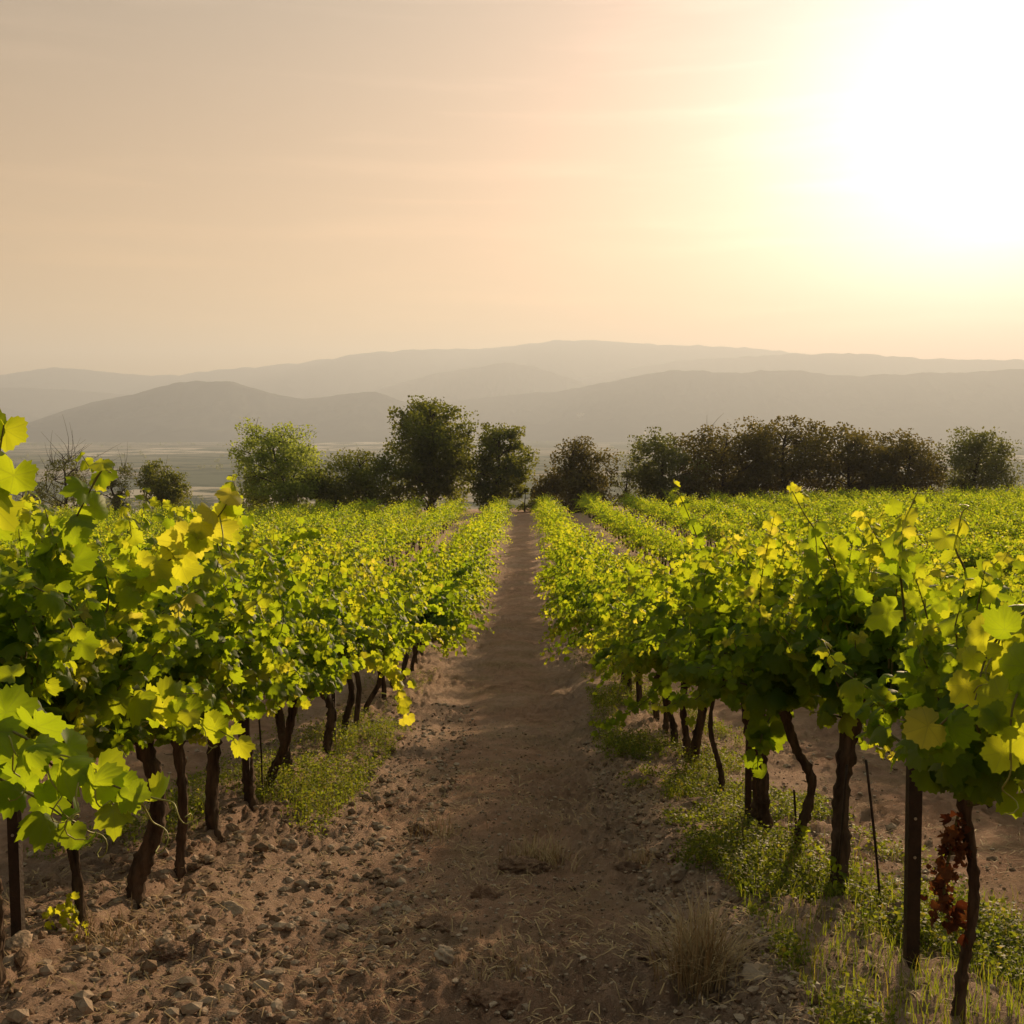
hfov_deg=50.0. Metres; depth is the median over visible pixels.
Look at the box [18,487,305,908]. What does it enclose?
grapevine
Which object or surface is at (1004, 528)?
grapevine
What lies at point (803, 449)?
broadleaf tree
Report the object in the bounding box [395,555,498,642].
grapevine
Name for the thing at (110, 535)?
grapevine
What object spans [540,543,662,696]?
grapevine
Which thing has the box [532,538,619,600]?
grapevine
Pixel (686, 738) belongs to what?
grapevine
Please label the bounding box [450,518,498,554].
grapevine
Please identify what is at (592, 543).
grapevine
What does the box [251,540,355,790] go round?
grapevine
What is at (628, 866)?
earth clod
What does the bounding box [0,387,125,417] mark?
distant hill
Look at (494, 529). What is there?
grapevine
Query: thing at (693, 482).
shrub
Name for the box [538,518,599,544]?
grapevine
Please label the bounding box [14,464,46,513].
bare tree
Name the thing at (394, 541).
grapevine
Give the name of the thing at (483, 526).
grapevine
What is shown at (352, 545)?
grapevine
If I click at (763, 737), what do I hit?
grapevine
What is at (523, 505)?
shrub
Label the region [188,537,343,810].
grapevine
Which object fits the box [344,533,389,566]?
grapevine
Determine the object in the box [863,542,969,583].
grapevine
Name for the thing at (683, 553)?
grapevine
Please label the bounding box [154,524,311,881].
grapevine
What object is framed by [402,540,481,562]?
grapevine
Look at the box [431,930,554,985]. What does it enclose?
grass tuft
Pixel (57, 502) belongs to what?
bare tree
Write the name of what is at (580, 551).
grapevine
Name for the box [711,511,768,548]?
grapevine
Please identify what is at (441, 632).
grapevine
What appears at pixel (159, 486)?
broadleaf tree
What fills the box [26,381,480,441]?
hill
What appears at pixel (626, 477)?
shrub
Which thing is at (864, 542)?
grapevine
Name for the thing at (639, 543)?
grapevine
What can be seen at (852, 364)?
distant hill
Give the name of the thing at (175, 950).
earth clod
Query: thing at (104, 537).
grapevine
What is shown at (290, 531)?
grapevine
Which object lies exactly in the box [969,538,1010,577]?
grapevine
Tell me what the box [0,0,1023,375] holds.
sky
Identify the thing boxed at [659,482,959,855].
grapevine
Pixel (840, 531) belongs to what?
grapevine
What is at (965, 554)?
grapevine
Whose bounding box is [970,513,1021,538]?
grapevine
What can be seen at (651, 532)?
grapevine
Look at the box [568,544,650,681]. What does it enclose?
grapevine
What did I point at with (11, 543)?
grapevine
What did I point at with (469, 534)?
grapevine
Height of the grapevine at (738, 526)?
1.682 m
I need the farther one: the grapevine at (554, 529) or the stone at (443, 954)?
the grapevine at (554, 529)
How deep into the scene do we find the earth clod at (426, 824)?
5.60 m
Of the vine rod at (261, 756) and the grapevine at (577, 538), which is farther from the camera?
the grapevine at (577, 538)
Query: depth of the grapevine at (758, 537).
28.66 m
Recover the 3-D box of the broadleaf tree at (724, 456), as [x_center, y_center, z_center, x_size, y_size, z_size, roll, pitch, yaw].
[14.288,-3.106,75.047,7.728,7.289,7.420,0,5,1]
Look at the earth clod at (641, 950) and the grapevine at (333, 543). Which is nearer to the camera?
the earth clod at (641, 950)
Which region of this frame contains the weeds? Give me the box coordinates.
[23,598,1023,1023]
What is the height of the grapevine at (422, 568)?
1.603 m
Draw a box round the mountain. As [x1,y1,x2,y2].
[0,340,789,398]
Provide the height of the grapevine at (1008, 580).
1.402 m
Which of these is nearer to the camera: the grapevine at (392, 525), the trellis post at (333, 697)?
the trellis post at (333, 697)
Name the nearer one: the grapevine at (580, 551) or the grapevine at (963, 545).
the grapevine at (580, 551)
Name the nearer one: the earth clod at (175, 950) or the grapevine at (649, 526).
the earth clod at (175, 950)
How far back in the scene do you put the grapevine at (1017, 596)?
8.30 m
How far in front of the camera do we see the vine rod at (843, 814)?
3.79 m
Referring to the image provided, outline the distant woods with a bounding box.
[10,440,1017,510]
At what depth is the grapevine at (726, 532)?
33.19 m
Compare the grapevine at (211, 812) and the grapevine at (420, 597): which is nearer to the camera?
the grapevine at (211, 812)
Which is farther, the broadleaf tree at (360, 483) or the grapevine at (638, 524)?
the broadleaf tree at (360, 483)
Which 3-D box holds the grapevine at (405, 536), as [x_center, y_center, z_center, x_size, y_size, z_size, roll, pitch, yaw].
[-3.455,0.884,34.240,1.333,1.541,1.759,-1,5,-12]
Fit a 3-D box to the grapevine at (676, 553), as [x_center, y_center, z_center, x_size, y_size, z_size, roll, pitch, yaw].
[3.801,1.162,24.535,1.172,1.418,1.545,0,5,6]
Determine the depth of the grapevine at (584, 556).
17.39 m
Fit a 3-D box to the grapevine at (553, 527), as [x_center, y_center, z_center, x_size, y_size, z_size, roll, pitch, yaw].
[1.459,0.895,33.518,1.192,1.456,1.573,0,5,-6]
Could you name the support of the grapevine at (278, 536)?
on the ground
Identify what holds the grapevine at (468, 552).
on the ground
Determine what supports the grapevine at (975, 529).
on the ground
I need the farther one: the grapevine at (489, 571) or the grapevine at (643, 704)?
the grapevine at (489, 571)
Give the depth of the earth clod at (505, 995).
3.07 m
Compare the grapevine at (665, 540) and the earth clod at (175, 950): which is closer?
the earth clod at (175, 950)
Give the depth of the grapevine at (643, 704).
7.77 m
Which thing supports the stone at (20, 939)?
on the ground
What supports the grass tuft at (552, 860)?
on the ground
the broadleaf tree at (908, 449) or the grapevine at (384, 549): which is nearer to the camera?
the grapevine at (384, 549)
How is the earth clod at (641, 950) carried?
on the ground
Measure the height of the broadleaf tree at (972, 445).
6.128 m
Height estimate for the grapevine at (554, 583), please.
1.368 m
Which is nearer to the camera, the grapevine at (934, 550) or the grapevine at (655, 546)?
the grapevine at (934, 550)
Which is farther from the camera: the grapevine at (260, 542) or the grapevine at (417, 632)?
the grapevine at (260, 542)
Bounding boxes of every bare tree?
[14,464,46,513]
[30,414,120,512]
[82,454,145,515]
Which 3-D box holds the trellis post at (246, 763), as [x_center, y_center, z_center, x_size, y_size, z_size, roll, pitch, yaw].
[-1.364,1.113,5.635,0.030,1.100,0.026,0,5,1]
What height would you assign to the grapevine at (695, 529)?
1.894 m
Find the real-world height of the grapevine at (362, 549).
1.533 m
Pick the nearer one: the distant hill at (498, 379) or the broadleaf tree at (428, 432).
the broadleaf tree at (428, 432)
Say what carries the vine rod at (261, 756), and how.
on the ground
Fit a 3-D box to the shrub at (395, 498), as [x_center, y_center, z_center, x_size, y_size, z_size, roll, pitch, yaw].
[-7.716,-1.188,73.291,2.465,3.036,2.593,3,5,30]
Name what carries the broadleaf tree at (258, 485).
on the ground
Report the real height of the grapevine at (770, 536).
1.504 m
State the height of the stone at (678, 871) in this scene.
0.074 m
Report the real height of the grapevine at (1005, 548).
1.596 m
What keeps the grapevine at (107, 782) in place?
on the ground
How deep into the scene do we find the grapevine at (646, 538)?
29.03 m
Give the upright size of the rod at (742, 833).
0.219 m
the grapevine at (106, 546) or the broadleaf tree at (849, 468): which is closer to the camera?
the grapevine at (106, 546)
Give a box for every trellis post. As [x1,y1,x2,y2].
[7,810,25,936]
[242,717,249,802]
[331,690,335,742]
[744,741,751,815]
[903,647,922,969]
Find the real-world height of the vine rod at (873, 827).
0.597 m
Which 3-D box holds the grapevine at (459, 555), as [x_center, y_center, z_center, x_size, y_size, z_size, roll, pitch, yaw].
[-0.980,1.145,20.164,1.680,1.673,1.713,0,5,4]
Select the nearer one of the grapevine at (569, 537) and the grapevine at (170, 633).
the grapevine at (170, 633)
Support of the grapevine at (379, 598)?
on the ground
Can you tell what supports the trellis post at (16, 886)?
on the ground
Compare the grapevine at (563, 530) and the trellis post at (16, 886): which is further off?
the grapevine at (563, 530)
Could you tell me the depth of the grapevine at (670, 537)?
26.46 m
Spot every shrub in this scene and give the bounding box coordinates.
[241,492,276,514]
[299,468,332,510]
[383,475,416,508]
[508,484,537,511]
[610,452,636,509]
[674,466,709,503]
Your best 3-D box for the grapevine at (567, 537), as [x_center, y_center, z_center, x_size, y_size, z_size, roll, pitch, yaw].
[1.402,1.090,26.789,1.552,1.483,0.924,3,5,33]
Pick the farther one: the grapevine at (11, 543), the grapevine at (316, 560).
the grapevine at (11, 543)
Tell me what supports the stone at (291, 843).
on the ground
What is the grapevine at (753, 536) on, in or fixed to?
on the ground
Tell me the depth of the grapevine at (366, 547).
25.30 m
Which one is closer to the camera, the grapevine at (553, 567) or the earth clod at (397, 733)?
the earth clod at (397, 733)
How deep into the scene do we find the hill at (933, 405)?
4963.64 m
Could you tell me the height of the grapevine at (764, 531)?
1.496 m
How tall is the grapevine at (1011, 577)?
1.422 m
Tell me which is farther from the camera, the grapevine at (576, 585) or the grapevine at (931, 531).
the grapevine at (931, 531)
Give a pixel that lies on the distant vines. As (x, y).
(843, 506)
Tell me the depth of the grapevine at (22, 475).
2.01 m
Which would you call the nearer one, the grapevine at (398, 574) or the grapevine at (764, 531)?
the grapevine at (398, 574)
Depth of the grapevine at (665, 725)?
8.66 m
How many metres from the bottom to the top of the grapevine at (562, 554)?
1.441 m
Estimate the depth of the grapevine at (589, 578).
15.18 m
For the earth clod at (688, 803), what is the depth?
5.79 m
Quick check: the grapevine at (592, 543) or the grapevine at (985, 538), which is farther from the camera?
the grapevine at (985, 538)
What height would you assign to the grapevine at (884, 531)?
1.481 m
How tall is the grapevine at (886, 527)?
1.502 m
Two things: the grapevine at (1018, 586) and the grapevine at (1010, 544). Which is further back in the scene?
the grapevine at (1010, 544)
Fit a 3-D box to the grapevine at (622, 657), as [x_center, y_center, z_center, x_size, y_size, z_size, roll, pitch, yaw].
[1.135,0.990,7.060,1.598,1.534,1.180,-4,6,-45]
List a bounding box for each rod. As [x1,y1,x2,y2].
[258,719,263,801]
[741,820,743,857]
[793,790,796,825]
[835,765,847,880]
[865,759,881,908]
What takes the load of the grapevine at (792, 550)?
on the ground
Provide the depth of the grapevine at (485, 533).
30.64 m
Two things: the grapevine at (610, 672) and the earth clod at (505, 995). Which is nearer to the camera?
the earth clod at (505, 995)
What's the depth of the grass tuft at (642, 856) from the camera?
4.79 m
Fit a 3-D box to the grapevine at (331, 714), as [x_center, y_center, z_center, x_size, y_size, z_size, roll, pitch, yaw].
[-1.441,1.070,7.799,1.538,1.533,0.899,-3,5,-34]
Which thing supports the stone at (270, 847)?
on the ground
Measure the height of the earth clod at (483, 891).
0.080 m
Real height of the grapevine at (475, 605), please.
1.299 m
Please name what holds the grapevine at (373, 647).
on the ground
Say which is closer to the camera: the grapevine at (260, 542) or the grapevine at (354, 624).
the grapevine at (354, 624)
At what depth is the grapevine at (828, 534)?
31.44 m
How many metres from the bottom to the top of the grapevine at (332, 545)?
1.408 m
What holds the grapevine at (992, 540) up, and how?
on the ground
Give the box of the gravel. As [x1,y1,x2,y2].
[0,690,1023,1023]
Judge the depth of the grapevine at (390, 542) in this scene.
29.66 m
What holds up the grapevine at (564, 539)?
on the ground
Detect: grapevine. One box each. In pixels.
[0,409,38,574]
[0,452,151,985]
[0,458,242,940]
[0,590,192,857]
[1,540,16,549]
[1,541,32,561]
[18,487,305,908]
[89,535,107,560]
[91,522,118,558]
[93,533,125,560]
[98,530,115,560]
[101,531,126,543]
[138,526,153,554]
[140,514,157,547]
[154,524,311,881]
[181,474,336,842]
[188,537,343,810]
[240,552,411,752]
[243,546,300,568]
[245,547,401,776]
[250,526,360,582]
[250,528,272,558]
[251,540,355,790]
[254,524,295,546]
[259,521,314,544]
[262,517,303,550]
[279,525,315,550]
[288,540,336,584]
[299,553,413,727]
[303,538,371,591]
[306,520,336,553]
[310,523,335,547]
[314,538,371,567]
[314,540,361,571]
[320,556,415,734]
[327,531,386,562]
[328,535,373,571]
[334,534,385,565]
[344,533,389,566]
[350,537,499,680]
[352,566,455,718]
[359,524,402,569]
[359,535,391,568]
[362,528,388,577]
[364,558,443,699]
[366,522,416,567]
[368,571,465,688]
[372,525,409,565]
[375,521,400,575]
[376,539,496,646]
[377,514,425,565]
[383,550,463,655]
[384,519,425,558]
[388,565,494,671]
[389,522,417,565]
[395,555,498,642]
[397,567,481,663]
[401,538,498,606]
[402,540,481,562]
[404,549,464,590]
[416,529,500,595]
[430,520,491,549]
[435,543,493,558]
[436,534,504,574]
[442,527,492,552]
[445,517,507,560]
[448,530,505,563]
[448,546,502,612]
[449,519,502,544]
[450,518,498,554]
[455,517,506,553]
[457,539,498,594]
[459,520,507,554]
[459,540,503,586]
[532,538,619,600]
[532,551,662,666]
[533,529,614,589]
[534,523,621,594]
[534,538,624,604]
[535,542,600,606]
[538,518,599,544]
[538,550,619,624]
[540,520,574,535]
[540,521,576,541]
[540,522,590,541]
[540,539,665,633]
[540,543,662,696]
[540,545,691,705]
[542,532,612,569]
[543,524,599,550]
[543,548,609,566]
[545,525,580,560]
[545,528,599,551]
[547,527,593,548]
[548,572,617,661]
[550,522,571,545]
[552,542,615,574]
[556,565,607,627]
[560,522,606,565]
[562,577,693,719]
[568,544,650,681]
[570,550,738,733]
[572,480,809,793]
[583,564,692,759]
[588,565,678,748]
[589,524,833,832]
[590,546,731,771]
[619,525,652,560]
[620,513,683,561]
[630,531,897,821]
[631,523,672,561]
[632,521,660,559]
[636,522,669,570]
[639,526,671,569]
[643,521,665,561]
[643,522,681,565]
[643,528,708,565]
[643,529,705,573]
[656,535,691,560]
[657,537,689,560]
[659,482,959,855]
[659,530,706,570]
[669,535,703,565]
[672,540,731,577]
[710,512,751,545]
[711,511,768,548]
[714,486,1023,894]
[716,512,751,547]
[724,529,769,584]
[725,525,764,543]
[727,523,782,543]
[747,527,765,551]
[751,526,796,543]
[760,527,807,559]
[794,513,834,537]
[795,534,828,559]
[811,504,1023,1023]
[824,523,835,545]
[828,517,870,546]
[833,518,883,549]
[847,518,884,551]
[849,529,885,547]
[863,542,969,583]
[876,512,894,537]
[882,515,917,533]
[893,515,945,544]
[906,532,922,549]
[907,569,1023,639]
[912,534,934,563]
[913,516,945,549]
[916,530,982,577]
[920,524,948,549]
[924,532,1022,575]
[931,516,973,549]
[931,556,1008,584]
[940,561,1023,591]
[942,601,1023,814]
[946,573,958,591]
[947,524,993,550]
[959,536,980,559]
[963,511,988,538]
[963,526,1004,555]
[965,525,1023,551]
[966,512,1014,543]
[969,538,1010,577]
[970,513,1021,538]
[973,533,1023,578]
[981,534,1023,585]
[982,513,1023,538]
[995,513,1023,544]
[999,530,1023,557]
[1003,570,1023,595]
[1003,575,1023,602]
[1009,567,1023,589]
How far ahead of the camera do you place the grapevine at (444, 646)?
13.39 m
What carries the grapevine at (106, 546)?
on the ground
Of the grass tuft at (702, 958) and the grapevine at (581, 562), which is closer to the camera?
the grass tuft at (702, 958)
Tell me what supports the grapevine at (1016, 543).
on the ground
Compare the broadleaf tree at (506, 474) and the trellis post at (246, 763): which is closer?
the trellis post at (246, 763)
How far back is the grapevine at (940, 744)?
2.64 m
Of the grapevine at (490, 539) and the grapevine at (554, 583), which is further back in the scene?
the grapevine at (490, 539)
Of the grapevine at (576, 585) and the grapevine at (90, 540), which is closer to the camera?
the grapevine at (576, 585)
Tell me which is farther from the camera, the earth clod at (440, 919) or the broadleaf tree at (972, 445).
the broadleaf tree at (972, 445)
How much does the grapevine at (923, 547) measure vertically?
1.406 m
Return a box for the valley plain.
[1,441,1023,513]
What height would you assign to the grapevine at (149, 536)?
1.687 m
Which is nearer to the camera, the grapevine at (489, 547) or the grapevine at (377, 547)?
the grapevine at (377, 547)
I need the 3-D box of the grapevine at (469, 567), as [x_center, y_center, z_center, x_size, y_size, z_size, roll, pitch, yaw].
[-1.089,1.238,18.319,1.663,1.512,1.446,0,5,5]
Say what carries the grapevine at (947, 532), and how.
on the ground
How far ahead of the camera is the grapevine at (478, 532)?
28.42 m
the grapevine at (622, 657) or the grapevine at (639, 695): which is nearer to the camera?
the grapevine at (622, 657)
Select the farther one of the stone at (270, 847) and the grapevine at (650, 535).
the grapevine at (650, 535)
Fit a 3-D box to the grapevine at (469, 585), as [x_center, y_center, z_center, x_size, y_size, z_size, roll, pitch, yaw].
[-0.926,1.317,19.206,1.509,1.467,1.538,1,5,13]
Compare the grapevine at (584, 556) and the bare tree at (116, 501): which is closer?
the grapevine at (584, 556)
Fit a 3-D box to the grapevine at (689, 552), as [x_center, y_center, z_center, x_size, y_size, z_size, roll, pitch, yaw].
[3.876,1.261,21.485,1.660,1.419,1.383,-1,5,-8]
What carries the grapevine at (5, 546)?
on the ground
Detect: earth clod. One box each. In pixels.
[145,939,190,962]
[382,730,406,740]
[406,821,442,836]
[414,912,459,930]
[462,977,525,1019]
[470,884,500,900]
[498,855,553,874]
[615,861,641,873]
[629,932,669,966]
[681,797,719,810]
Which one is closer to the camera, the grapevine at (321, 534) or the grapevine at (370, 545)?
the grapevine at (370, 545)
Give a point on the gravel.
(84, 996)
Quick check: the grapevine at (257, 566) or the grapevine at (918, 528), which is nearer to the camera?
the grapevine at (257, 566)
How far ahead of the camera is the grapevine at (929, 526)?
30.36 m
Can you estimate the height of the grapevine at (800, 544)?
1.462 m
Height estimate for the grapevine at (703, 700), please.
1.534 m
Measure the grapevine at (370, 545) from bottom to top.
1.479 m
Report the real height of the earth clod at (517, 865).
0.113 m
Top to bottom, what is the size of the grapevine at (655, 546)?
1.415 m
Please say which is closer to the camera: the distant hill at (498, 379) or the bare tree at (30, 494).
the bare tree at (30, 494)
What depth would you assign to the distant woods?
1246.12 m
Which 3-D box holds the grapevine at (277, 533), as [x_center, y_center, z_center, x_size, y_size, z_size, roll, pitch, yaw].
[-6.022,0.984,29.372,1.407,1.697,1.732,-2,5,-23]
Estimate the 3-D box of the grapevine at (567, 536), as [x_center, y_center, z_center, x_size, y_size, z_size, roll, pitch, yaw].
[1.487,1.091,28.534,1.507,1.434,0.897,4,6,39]
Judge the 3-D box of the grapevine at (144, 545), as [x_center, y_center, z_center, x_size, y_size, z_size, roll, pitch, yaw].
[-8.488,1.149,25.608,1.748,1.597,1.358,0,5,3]
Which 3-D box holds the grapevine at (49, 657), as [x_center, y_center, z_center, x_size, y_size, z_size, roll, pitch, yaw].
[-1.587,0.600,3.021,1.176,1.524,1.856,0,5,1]
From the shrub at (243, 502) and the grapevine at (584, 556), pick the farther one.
the shrub at (243, 502)
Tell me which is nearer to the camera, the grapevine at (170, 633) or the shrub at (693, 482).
the grapevine at (170, 633)
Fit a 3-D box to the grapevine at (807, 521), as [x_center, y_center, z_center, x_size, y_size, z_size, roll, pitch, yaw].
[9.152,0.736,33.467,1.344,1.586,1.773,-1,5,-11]
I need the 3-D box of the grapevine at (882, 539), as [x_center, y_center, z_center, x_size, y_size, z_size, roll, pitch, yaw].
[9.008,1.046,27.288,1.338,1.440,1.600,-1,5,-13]
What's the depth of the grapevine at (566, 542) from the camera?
21.27 m
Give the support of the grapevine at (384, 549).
on the ground
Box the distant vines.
[0,481,1023,559]
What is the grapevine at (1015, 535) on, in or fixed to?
on the ground
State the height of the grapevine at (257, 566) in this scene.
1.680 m
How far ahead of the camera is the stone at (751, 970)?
3.04 m
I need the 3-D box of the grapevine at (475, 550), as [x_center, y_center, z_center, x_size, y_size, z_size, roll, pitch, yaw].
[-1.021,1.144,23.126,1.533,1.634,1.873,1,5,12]
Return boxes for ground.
[0,505,1023,1023]
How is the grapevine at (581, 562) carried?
on the ground
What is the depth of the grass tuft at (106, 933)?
3.45 m
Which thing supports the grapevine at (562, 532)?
on the ground
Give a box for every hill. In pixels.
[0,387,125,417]
[0,407,39,422]
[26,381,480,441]
[373,363,587,405]
[428,369,1023,441]
[580,353,1023,385]
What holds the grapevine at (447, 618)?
on the ground
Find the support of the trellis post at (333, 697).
on the ground
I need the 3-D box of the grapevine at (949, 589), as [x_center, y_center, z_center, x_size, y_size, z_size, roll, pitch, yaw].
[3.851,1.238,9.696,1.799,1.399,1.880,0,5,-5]
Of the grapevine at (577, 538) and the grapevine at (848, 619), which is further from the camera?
the grapevine at (577, 538)
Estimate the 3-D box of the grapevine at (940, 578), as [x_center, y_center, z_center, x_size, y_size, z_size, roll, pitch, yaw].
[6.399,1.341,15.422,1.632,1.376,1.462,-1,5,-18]
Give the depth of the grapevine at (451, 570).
17.20 m
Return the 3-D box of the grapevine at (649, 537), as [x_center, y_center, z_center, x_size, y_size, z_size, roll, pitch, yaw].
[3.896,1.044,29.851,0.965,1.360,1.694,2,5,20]
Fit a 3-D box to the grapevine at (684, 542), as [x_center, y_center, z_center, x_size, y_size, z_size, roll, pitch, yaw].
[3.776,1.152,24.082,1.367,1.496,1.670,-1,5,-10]
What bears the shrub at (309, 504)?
on the ground
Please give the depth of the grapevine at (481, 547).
25.99 m
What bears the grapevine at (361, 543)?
on the ground
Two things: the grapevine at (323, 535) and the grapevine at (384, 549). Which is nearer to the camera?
the grapevine at (384, 549)
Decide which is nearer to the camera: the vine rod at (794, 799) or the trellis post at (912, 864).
the trellis post at (912, 864)
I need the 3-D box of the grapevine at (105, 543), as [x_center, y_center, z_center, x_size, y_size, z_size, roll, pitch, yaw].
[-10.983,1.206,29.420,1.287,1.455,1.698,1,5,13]
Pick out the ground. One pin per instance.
(512, 647)
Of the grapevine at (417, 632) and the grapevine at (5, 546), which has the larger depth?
the grapevine at (5, 546)
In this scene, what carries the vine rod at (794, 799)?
on the ground
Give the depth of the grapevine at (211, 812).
5.04 m
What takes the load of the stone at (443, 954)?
on the ground
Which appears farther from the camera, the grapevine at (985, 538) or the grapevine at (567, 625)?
the grapevine at (985, 538)
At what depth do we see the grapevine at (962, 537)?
27.57 m
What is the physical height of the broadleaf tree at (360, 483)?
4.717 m
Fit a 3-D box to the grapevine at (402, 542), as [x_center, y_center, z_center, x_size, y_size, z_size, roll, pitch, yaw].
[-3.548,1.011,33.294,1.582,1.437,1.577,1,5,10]
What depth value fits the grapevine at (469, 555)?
21.46 m
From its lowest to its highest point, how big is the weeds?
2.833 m
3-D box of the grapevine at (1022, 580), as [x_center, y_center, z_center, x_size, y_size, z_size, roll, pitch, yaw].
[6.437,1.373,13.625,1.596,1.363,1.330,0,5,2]
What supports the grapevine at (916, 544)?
on the ground
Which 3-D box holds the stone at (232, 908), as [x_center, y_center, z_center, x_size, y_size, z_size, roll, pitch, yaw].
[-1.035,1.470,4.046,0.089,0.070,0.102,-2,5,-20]
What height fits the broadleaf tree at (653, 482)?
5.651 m
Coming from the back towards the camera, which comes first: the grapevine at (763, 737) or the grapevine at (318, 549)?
the grapevine at (318, 549)
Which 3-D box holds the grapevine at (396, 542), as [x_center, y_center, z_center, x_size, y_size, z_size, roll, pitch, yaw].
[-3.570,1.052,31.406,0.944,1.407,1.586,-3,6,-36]
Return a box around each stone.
[4,930,32,949]
[155,934,174,944]
[219,900,243,917]
[268,844,274,851]
[280,838,298,849]
[433,944,453,966]
[670,861,687,881]
[741,961,775,986]
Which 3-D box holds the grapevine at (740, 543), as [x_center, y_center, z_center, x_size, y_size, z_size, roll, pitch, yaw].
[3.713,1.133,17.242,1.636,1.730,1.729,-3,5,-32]
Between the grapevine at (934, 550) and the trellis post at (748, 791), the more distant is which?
the grapevine at (934, 550)
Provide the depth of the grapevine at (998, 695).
1.97 m
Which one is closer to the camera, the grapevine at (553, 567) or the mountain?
the grapevine at (553, 567)
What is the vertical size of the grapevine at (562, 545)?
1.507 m
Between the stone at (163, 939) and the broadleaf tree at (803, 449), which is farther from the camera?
the broadleaf tree at (803, 449)
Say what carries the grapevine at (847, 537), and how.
on the ground
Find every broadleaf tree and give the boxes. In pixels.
[129,456,192,511]
[226,417,327,514]
[298,448,402,515]
[383,395,484,512]
[461,422,539,510]
[531,435,622,512]
[614,426,710,509]
[665,416,783,499]
[717,415,846,499]
[789,421,921,502]
[851,427,954,497]
[931,426,1023,493]
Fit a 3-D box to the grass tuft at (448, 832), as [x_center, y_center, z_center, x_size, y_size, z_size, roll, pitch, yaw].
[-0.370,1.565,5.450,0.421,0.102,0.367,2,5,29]
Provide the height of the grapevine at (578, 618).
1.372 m
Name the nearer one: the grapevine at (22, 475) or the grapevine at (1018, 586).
the grapevine at (22, 475)
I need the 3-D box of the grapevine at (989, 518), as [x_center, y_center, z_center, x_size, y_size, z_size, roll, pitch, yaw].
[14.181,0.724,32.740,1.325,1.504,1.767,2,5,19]
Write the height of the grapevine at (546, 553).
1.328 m
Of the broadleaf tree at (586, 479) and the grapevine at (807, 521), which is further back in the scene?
the broadleaf tree at (586, 479)
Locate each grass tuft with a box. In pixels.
[43,892,186,958]
[397,810,486,843]
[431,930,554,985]
[498,825,589,871]
[577,867,803,1006]
[613,843,665,869]
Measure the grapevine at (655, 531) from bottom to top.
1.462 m
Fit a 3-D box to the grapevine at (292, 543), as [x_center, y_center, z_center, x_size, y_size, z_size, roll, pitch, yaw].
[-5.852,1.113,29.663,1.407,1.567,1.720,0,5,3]

